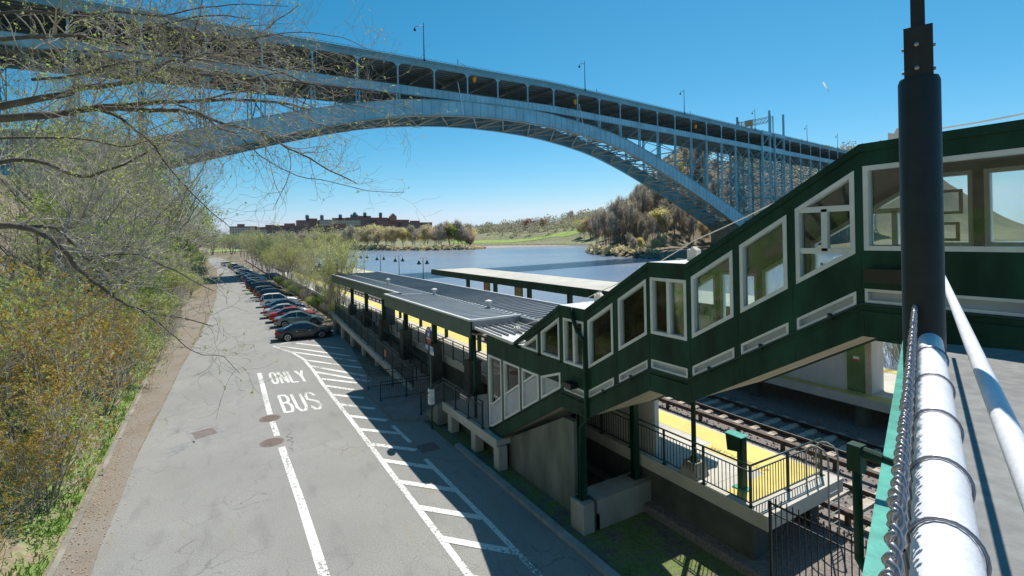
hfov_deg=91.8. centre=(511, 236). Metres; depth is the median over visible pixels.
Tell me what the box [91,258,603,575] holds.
road
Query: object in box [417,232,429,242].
hill tree
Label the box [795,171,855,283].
window
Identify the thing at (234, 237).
bank tree
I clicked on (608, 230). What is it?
hill tree
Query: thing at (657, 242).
hill tree
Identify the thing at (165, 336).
bank shrub
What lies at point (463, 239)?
hill tree
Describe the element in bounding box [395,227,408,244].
hill tree
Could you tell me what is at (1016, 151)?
window
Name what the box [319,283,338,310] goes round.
young tree
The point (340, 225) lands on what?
apartment block
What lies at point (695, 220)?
hill tree
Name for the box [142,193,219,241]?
bank tree
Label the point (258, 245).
young tree
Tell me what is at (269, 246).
young tree
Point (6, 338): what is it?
budding sapling
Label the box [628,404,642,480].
steel post
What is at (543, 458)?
concrete wall
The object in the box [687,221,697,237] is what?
hill tree
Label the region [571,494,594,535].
concrete block
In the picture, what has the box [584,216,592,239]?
hill tree
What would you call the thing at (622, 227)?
hill tree
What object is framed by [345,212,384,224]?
apartment block
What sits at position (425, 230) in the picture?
hill tree
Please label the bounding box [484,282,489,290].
notice board
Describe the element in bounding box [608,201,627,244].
hill tree
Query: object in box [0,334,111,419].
budding sapling
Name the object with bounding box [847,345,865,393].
door
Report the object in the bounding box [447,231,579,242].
park lawn
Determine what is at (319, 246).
young tree
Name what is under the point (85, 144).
bank tree
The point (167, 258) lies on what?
bank shrub
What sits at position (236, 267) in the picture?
parked car
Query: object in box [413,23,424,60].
bridge lamp
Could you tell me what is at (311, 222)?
apartment block
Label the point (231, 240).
bank tree
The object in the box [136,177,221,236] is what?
bank tree
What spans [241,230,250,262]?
young tree
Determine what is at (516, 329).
cable block
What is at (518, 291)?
notice board
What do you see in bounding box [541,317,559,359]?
window
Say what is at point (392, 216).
gabled tower
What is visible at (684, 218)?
hill tree
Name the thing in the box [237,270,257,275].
parked car
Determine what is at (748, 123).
sign gantry
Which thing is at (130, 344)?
budding sapling
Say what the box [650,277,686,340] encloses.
window
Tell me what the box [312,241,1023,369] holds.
river water
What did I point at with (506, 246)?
mud flat
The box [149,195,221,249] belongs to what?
bank tree
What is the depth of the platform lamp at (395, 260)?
79.08 m
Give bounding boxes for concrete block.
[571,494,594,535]
[587,472,650,529]
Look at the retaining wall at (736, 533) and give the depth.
14.84 m
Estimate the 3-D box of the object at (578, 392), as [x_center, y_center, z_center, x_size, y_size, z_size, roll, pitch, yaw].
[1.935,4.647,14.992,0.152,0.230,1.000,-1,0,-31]
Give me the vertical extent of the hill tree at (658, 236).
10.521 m
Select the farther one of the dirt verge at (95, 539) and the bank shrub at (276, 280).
the bank shrub at (276, 280)
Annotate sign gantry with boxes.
[738,116,773,134]
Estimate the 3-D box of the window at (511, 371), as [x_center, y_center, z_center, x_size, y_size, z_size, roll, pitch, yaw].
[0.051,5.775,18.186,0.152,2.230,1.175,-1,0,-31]
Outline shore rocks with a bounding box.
[340,247,824,264]
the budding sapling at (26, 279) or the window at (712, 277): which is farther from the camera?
the budding sapling at (26, 279)
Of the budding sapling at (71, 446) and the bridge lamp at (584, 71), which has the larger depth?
the bridge lamp at (584, 71)
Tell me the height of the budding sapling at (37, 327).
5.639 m
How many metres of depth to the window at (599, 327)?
14.01 m
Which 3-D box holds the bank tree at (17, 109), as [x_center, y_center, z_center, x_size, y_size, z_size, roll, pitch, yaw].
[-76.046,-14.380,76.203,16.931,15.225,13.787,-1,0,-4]
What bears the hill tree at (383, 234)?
on the ground at (1008, 230)
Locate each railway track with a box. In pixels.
[259,261,875,533]
[274,262,883,478]
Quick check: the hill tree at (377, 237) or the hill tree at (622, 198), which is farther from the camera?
the hill tree at (377, 237)
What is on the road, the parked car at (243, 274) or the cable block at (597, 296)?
the parked car at (243, 274)
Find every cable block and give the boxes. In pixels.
[513,326,520,332]
[594,292,602,301]
[687,246,700,260]
[888,128,898,139]
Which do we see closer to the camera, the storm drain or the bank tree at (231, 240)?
the storm drain
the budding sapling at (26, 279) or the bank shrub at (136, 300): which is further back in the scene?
the bank shrub at (136, 300)
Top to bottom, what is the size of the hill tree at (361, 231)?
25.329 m
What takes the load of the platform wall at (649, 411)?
on the platform at (803, 498)
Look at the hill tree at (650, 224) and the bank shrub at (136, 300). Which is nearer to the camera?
the bank shrub at (136, 300)
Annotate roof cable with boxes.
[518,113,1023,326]
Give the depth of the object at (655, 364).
11.83 m
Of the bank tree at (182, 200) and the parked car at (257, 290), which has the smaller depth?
the bank tree at (182, 200)
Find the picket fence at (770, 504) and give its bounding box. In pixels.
[768,499,866,575]
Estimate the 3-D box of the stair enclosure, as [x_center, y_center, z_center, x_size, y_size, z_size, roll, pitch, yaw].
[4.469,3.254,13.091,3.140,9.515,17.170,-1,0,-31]
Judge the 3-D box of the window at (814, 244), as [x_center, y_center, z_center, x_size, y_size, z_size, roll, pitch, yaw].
[7.266,0.537,11.136,0.152,1.973,0.990,-1,0,-31]
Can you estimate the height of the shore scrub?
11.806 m
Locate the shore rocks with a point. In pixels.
(625, 253)
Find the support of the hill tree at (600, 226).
on the ground at (1008, 230)
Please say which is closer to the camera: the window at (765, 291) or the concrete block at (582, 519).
the window at (765, 291)
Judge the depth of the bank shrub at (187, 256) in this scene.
102.19 m
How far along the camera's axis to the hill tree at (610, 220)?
258.23 m
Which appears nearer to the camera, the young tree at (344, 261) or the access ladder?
the access ladder
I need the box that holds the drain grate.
[192,428,217,438]
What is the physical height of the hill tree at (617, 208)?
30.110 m
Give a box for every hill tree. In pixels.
[299,233,310,247]
[342,230,356,243]
[344,224,359,244]
[345,227,360,242]
[356,225,375,244]
[357,236,369,245]
[365,224,382,243]
[366,222,384,244]
[368,229,383,244]
[376,227,390,243]
[384,226,404,244]
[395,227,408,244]
[406,225,422,243]
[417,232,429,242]
[418,224,436,243]
[430,223,447,243]
[441,221,450,244]
[446,223,459,244]
[450,218,469,245]
[451,222,468,243]
[456,225,472,243]
[467,231,474,242]
[540,218,547,228]
[574,220,582,234]
[575,218,586,238]
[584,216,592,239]
[588,212,597,243]
[590,218,602,240]
[595,210,607,244]
[597,207,607,245]
[604,225,621,237]
[605,211,619,244]
[607,199,624,246]
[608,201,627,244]
[617,196,624,237]
[619,210,628,245]
[621,199,636,241]
[622,202,637,234]
[625,233,632,244]
[628,208,642,245]
[628,237,637,248]
[629,184,641,205]
[631,227,637,247]
[633,185,649,214]
[633,199,642,213]
[636,190,654,211]
[636,237,645,246]
[637,217,648,245]
[637,219,645,236]
[642,230,650,242]
[644,213,651,233]
[645,215,655,239]
[648,188,663,205]
[648,206,673,234]
[650,239,660,248]
[651,219,658,238]
[655,231,662,251]
[657,199,671,232]
[660,212,673,242]
[661,235,667,245]
[665,155,673,184]
[670,204,676,235]
[671,209,677,239]
[673,159,684,183]
[674,206,685,240]
[677,153,686,165]
[681,147,688,168]
[681,213,687,239]
[684,216,694,244]
[686,154,695,179]
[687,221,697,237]
[693,150,702,181]
[693,217,697,241]
[696,221,713,242]
[697,171,703,182]
[709,182,725,194]
[710,179,717,193]
[728,156,746,170]
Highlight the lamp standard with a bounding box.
[898,0,946,376]
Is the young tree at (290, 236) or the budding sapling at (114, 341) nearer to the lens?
the budding sapling at (114, 341)
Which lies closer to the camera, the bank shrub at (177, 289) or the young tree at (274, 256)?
the bank shrub at (177, 289)
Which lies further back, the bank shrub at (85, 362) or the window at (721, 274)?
the bank shrub at (85, 362)
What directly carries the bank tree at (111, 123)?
on the ground at (1008, 230)
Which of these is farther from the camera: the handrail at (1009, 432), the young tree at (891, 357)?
the young tree at (891, 357)
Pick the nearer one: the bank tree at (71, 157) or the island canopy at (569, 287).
the island canopy at (569, 287)
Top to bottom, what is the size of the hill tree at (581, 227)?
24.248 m
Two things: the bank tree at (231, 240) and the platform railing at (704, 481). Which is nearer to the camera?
the platform railing at (704, 481)
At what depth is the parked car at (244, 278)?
104.23 m
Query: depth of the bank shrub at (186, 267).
89.76 m
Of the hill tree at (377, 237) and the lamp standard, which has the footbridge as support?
the lamp standard
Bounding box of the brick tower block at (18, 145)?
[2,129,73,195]
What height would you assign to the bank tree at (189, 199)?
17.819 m
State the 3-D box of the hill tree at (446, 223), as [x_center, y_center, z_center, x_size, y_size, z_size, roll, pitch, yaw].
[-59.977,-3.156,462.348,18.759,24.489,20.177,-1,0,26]
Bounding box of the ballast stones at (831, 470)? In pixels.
[660,392,882,545]
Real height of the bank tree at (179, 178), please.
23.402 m
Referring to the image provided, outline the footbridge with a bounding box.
[862,341,1023,575]
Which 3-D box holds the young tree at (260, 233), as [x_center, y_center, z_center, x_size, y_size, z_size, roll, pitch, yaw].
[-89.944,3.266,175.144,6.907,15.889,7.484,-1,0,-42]
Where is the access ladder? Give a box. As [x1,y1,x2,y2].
[805,441,839,545]
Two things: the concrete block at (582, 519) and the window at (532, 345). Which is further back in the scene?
the window at (532, 345)
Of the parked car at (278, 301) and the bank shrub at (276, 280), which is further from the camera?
the bank shrub at (276, 280)
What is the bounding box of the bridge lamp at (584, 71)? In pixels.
[578,61,585,90]
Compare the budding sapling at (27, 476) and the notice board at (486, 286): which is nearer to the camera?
the budding sapling at (27, 476)
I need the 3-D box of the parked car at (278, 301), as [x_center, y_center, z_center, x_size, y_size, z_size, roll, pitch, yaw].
[-28.522,8.624,62.301,4.792,1.496,2.160,-1,0,-28]
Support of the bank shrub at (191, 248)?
on the ground at (1008, 230)
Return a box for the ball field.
[210,249,246,251]
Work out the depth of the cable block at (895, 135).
8.75 m
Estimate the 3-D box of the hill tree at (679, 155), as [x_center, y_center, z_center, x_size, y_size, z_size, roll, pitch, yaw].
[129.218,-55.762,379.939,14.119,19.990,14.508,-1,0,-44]
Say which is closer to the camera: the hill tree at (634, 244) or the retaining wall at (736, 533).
the retaining wall at (736, 533)
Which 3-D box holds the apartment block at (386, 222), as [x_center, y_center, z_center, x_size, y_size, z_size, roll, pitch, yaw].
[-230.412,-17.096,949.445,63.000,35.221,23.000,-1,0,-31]
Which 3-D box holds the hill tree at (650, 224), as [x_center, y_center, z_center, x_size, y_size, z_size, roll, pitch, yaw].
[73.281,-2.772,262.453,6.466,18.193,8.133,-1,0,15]
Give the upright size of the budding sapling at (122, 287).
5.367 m
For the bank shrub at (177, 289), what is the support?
on the ground at (1008, 230)
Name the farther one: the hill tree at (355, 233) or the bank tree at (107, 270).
the hill tree at (355, 233)
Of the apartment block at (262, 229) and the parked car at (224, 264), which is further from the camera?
the apartment block at (262, 229)
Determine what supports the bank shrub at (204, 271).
on the ground at (1008, 230)
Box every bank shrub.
[0,334,66,392]
[50,332,118,386]
[52,289,122,318]
[57,302,156,340]
[75,363,134,399]
[81,311,182,383]
[83,281,146,312]
[94,268,160,309]
[104,274,155,306]
[127,279,160,308]
[127,314,171,358]
[128,307,171,332]
[130,283,188,323]
[138,271,169,292]
[139,239,183,274]
[150,292,184,313]
[150,317,184,356]
[159,266,200,304]
[159,308,184,332]
[163,260,194,273]
[164,284,190,301]
[167,290,194,310]
[178,250,198,267]
[179,241,199,252]
[183,274,209,296]
[184,264,205,277]
[190,250,209,265]
[193,262,211,279]
[273,276,283,285]
[279,280,292,287]
[285,284,298,294]
[295,287,308,297]
[298,289,312,301]
[304,295,314,305]
[309,296,323,310]
[319,302,328,314]
[328,304,347,318]
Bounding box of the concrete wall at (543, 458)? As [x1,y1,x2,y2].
[507,416,577,511]
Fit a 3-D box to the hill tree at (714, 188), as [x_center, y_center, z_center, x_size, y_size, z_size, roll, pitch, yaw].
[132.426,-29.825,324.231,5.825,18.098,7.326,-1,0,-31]
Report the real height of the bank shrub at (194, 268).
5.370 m
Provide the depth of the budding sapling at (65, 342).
19.19 m
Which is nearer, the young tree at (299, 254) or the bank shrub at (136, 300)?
the bank shrub at (136, 300)
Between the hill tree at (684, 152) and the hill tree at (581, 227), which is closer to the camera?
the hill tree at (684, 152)
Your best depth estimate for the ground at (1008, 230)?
358.77 m
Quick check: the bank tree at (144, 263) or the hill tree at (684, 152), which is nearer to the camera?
the bank tree at (144, 263)
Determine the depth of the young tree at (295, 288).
73.44 m
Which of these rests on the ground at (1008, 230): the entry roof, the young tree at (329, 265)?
the young tree at (329, 265)
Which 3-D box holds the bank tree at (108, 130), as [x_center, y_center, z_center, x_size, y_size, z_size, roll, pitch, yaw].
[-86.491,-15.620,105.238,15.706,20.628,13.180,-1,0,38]
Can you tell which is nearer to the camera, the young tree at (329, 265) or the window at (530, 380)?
the window at (530, 380)
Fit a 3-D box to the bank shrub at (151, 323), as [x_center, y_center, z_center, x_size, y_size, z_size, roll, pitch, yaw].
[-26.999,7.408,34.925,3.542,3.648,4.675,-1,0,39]
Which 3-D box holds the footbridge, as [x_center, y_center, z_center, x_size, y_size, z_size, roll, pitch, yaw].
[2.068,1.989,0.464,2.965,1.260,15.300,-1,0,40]
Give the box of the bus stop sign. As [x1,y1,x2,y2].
[426,327,434,428]
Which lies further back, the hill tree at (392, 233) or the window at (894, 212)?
the hill tree at (392, 233)
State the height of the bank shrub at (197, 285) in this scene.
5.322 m
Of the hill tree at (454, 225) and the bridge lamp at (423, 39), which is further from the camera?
the hill tree at (454, 225)
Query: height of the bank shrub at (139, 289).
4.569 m
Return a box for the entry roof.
[474,322,531,344]
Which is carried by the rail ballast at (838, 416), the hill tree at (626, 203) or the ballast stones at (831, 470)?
the ballast stones at (831, 470)
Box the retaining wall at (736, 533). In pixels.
[375,326,757,560]
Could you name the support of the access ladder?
on the rail ballast at (838, 416)
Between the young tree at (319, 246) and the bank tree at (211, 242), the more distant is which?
the bank tree at (211, 242)
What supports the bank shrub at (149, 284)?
on the ground at (1008, 230)
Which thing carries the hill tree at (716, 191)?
on the ground at (1008, 230)
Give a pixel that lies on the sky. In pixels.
(730, 59)
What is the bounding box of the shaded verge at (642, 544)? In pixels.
[428,421,744,575]
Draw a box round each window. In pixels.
[488,354,501,425]
[503,360,519,419]
[521,335,537,352]
[521,368,538,409]
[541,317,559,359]
[541,372,560,398]
[563,318,583,368]
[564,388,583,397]
[587,303,613,368]
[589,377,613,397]
[617,279,646,350]
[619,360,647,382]
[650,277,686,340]
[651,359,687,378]
[691,250,733,337]
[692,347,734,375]
[698,273,715,330]
[719,272,756,318]
[739,215,787,312]
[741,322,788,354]
[762,259,782,296]
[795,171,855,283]
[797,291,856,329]
[811,220,849,270]
[862,162,900,250]
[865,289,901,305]
[873,191,900,245]
[943,147,1023,251]
[943,170,973,245]
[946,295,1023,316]
[983,165,1023,245]
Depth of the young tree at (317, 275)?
62.32 m
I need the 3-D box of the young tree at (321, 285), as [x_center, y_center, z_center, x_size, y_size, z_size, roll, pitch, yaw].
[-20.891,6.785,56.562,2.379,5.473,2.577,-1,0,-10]
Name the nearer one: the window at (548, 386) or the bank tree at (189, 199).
the window at (548, 386)
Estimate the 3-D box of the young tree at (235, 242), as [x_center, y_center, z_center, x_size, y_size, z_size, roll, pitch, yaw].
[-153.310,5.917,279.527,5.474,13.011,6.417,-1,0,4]
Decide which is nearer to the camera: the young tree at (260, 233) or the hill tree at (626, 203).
the young tree at (260, 233)
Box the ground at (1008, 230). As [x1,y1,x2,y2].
[0,160,1023,460]
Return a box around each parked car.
[220,262,234,266]
[227,264,243,268]
[233,266,249,269]
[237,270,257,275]
[239,272,261,277]
[242,275,266,282]
[245,277,270,284]
[246,279,276,288]
[249,281,281,292]
[253,285,284,296]
[259,288,293,299]
[260,293,297,305]
[263,299,305,308]
[263,303,307,316]
[269,306,316,320]
[273,310,323,326]
[275,321,332,340]
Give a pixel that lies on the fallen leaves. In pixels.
(115, 473)
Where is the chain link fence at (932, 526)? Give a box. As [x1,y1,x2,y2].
[878,304,991,575]
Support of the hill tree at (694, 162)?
on the ground at (1008, 230)
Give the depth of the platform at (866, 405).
22.05 m
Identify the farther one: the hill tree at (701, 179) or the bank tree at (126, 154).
the hill tree at (701, 179)
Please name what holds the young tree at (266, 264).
on the ground at (1008, 230)
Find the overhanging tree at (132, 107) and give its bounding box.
[0,0,456,418]
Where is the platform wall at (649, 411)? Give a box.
[588,400,658,453]
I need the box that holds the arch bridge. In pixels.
[0,0,875,243]
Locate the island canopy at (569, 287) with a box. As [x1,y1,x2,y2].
[431,268,901,344]
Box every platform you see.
[276,272,842,555]
[316,265,896,428]
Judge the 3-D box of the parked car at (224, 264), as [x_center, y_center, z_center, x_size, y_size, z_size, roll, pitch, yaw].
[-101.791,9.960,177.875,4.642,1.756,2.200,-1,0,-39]
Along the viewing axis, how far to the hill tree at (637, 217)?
272.66 m
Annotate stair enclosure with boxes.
[486,119,1023,499]
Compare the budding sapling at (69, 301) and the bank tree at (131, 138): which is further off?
the bank tree at (131, 138)
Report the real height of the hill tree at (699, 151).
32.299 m
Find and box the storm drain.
[416,442,440,452]
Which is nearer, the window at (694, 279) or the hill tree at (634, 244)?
the window at (694, 279)
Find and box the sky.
[0,0,1023,235]
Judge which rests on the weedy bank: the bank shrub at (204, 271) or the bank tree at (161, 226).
the bank tree at (161, 226)
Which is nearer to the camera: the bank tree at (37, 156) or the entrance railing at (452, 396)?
the entrance railing at (452, 396)
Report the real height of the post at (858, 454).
0.788 m
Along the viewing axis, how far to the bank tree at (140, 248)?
33.90 m
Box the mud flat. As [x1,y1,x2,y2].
[469,245,566,247]
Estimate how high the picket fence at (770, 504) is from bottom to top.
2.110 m
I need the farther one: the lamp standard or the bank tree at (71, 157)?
the bank tree at (71, 157)
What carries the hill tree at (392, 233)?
on the ground at (1008, 230)
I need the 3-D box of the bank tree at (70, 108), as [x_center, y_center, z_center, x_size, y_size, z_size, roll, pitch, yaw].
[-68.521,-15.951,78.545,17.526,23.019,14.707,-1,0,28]
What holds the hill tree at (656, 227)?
on the ground at (1008, 230)
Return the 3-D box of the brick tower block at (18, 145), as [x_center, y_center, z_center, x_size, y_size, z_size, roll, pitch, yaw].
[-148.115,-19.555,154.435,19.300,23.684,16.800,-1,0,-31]
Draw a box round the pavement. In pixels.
[364,376,460,420]
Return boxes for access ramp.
[328,310,442,390]
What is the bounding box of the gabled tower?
[389,213,396,220]
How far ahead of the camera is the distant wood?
697.59 m
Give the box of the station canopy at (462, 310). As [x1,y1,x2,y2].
[331,271,561,417]
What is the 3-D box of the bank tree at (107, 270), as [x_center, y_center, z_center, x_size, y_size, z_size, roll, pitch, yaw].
[-31.484,2.868,38.640,11.116,9.996,9.052,-1,0,36]
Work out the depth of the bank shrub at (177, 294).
61.86 m
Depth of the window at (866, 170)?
8.15 m
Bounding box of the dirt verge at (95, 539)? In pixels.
[44,297,216,575]
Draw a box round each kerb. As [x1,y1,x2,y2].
[46,381,147,575]
[455,443,620,575]
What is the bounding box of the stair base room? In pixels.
[699,314,883,395]
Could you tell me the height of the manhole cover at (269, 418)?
0.016 m
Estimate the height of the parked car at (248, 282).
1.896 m
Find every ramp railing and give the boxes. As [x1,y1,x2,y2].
[335,302,414,387]
[350,303,434,382]
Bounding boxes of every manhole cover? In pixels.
[259,415,280,421]
[259,437,283,446]
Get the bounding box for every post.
[575,414,590,501]
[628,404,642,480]
[679,401,709,480]
[846,440,893,572]
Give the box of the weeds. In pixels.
[0,329,152,575]
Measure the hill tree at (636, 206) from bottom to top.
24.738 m
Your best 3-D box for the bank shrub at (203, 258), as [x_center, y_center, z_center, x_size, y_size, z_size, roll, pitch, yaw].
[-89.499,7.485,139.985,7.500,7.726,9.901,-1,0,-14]
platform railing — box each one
[315,284,355,306]
[356,301,409,331]
[411,324,824,508]
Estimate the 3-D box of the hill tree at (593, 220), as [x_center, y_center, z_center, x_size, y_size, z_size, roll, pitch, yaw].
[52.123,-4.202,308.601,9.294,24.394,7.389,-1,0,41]
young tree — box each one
[234,237,243,256]
[240,230,254,260]
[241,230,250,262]
[246,236,262,272]
[246,238,256,268]
[247,226,263,264]
[250,233,267,265]
[250,240,266,272]
[255,231,274,278]
[257,239,275,277]
[259,245,275,280]
[263,236,277,271]
[263,243,282,276]
[269,238,289,273]
[272,230,307,286]
[273,254,287,288]
[275,233,304,286]
[275,245,286,287]
[277,235,300,275]
[279,230,295,247]
[287,268,300,296]
[291,251,303,276]
[293,266,310,301]
[296,242,318,280]
[297,263,313,304]
[298,224,327,283]
[303,234,313,254]
[304,260,324,310]
[309,219,357,318]
[312,230,355,303]
[314,222,370,307]
[319,278,335,316]
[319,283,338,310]
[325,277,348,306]
[883,342,900,369]
[883,342,901,362]
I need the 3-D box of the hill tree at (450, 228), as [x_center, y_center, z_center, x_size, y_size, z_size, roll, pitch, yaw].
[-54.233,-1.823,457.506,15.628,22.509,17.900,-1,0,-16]
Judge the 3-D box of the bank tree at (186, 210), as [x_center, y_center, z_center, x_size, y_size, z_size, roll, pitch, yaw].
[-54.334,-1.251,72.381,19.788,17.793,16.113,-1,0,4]
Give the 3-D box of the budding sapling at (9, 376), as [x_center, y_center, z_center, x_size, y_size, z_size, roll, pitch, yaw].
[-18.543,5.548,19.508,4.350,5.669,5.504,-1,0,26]
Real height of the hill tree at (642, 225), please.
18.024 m
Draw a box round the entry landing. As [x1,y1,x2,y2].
[425,394,536,470]
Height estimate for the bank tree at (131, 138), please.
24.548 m
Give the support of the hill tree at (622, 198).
on the ground at (1008, 230)
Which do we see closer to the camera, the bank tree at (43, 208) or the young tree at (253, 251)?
the bank tree at (43, 208)
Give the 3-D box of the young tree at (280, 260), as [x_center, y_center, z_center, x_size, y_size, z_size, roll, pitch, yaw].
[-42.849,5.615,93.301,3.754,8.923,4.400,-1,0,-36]
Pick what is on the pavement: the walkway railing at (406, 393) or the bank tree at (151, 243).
the walkway railing at (406, 393)
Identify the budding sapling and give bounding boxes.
[0,250,98,331]
[0,262,93,390]
[0,271,115,413]
[0,290,148,457]
[0,303,93,432]
[0,310,114,442]
[0,318,92,390]
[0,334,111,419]
[0,336,32,424]
[0,365,109,514]
[0,373,99,464]
[0,378,103,485]
[0,379,116,498]
[0,421,74,526]
[0,494,29,569]
[2,300,87,372]
[2,331,93,414]
[6,266,134,377]
[24,284,112,371]
[40,283,140,339]
[63,301,150,398]
[71,303,169,414]
[74,287,151,359]
[100,314,156,382]
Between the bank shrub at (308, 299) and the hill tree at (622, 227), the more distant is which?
the hill tree at (622, 227)
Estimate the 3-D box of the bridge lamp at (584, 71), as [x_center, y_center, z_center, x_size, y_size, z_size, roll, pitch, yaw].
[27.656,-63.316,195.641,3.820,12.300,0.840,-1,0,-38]
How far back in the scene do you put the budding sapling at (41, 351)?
22.32 m
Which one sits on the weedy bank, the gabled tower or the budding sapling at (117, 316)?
the budding sapling at (117, 316)
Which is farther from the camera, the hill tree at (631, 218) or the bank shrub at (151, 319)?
the hill tree at (631, 218)
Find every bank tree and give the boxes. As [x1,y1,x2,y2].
[0,33,106,205]
[0,91,94,186]
[0,99,182,279]
[0,105,163,292]
[0,120,148,323]
[0,121,142,295]
[0,141,161,296]
[0,143,146,264]
[0,147,101,286]
[0,170,154,316]
[0,171,171,289]
[0,200,178,301]
[2,60,111,201]
[6,125,146,196]
[7,126,115,190]
[8,180,192,285]
[23,142,228,251]
[26,209,189,304]
[28,105,134,202]
[44,120,182,278]
[55,99,134,139]
[60,217,198,303]
[61,213,185,281]
[66,157,200,306]
[67,113,169,214]
[71,116,132,156]
[78,169,224,242]
[83,115,161,194]
[92,121,232,267]
[106,130,219,264]
[110,135,225,305]
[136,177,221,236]
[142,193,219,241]
[146,202,229,268]
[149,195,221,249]
[171,209,225,254]
[199,231,222,254]
[210,228,228,255]
[216,232,240,250]
[221,231,239,254]
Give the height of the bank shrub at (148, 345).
5.324 m
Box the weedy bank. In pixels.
[0,267,164,575]
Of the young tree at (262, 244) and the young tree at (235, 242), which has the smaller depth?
the young tree at (262, 244)
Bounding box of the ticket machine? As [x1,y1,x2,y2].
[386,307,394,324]
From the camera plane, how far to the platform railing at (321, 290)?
54.79 m
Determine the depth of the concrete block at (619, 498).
15.31 m
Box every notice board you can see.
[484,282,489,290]
[514,287,522,296]
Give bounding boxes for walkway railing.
[367,366,416,388]
[379,375,429,400]
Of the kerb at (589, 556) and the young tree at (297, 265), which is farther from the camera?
the young tree at (297, 265)
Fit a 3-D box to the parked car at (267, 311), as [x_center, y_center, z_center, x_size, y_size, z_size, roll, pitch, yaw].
[-26.355,8.581,57.888,4.792,1.496,2.160,-1,0,-27]
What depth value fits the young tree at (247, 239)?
193.71 m
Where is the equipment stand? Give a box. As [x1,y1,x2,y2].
[724,429,748,492]
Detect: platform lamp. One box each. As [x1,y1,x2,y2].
[375,254,385,271]
[393,255,403,274]
[417,257,428,278]
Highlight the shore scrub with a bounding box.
[340,243,668,256]
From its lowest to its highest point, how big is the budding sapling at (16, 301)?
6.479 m
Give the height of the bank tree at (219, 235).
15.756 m
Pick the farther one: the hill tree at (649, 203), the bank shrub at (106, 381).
the hill tree at (649, 203)
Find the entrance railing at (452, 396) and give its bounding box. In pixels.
[420,378,484,428]
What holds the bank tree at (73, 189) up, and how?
on the ground at (1008, 230)
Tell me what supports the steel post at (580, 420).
on the concrete block at (582, 519)
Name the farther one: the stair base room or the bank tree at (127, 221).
the bank tree at (127, 221)
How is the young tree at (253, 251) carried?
on the ground at (1008, 230)
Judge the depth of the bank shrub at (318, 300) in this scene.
61.78 m
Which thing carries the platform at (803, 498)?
on the ground at (1008, 230)
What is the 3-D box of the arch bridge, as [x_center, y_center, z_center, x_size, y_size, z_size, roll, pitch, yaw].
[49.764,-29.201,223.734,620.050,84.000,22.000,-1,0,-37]
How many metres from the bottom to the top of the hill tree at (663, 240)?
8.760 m
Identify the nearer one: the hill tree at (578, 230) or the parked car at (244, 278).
the parked car at (244, 278)
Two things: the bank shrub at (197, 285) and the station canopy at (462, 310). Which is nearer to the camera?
the station canopy at (462, 310)
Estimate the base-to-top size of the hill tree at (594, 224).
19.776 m
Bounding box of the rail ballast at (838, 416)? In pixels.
[244,259,889,575]
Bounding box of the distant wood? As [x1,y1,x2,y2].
[173,140,880,248]
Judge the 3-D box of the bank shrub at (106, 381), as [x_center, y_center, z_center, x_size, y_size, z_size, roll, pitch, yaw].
[-22.055,7.982,26.876,3.067,2.858,2.583,-1,0,0]
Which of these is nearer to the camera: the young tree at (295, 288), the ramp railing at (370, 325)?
the ramp railing at (370, 325)
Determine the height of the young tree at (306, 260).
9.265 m
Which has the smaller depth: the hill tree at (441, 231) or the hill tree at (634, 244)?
the hill tree at (634, 244)
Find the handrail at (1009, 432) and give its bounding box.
[945,276,1023,511]
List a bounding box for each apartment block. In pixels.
[229,224,254,235]
[255,226,266,234]
[257,225,286,233]
[274,223,309,233]
[296,214,323,233]
[313,223,365,233]
[319,214,360,225]
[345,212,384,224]
[374,218,408,228]
[400,221,431,229]
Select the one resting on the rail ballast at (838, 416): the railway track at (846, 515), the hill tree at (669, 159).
the railway track at (846, 515)
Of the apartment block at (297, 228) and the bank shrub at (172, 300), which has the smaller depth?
the bank shrub at (172, 300)
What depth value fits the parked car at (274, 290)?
73.51 m
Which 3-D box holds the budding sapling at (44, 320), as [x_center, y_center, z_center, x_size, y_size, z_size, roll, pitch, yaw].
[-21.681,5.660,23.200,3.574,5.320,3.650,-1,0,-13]
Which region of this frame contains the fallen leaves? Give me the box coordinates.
[41,331,182,575]
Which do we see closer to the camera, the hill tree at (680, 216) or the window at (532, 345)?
the window at (532, 345)
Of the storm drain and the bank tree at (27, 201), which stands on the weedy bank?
the bank tree at (27, 201)
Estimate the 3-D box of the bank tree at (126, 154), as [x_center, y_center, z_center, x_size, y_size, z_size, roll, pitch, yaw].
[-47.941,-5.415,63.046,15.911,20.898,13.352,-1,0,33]
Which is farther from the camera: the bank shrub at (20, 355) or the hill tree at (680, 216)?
the hill tree at (680, 216)
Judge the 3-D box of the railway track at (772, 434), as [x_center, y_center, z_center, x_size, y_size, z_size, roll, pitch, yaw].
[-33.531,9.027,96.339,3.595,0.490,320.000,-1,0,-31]
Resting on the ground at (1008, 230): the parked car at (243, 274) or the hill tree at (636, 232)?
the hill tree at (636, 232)
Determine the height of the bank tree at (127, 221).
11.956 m

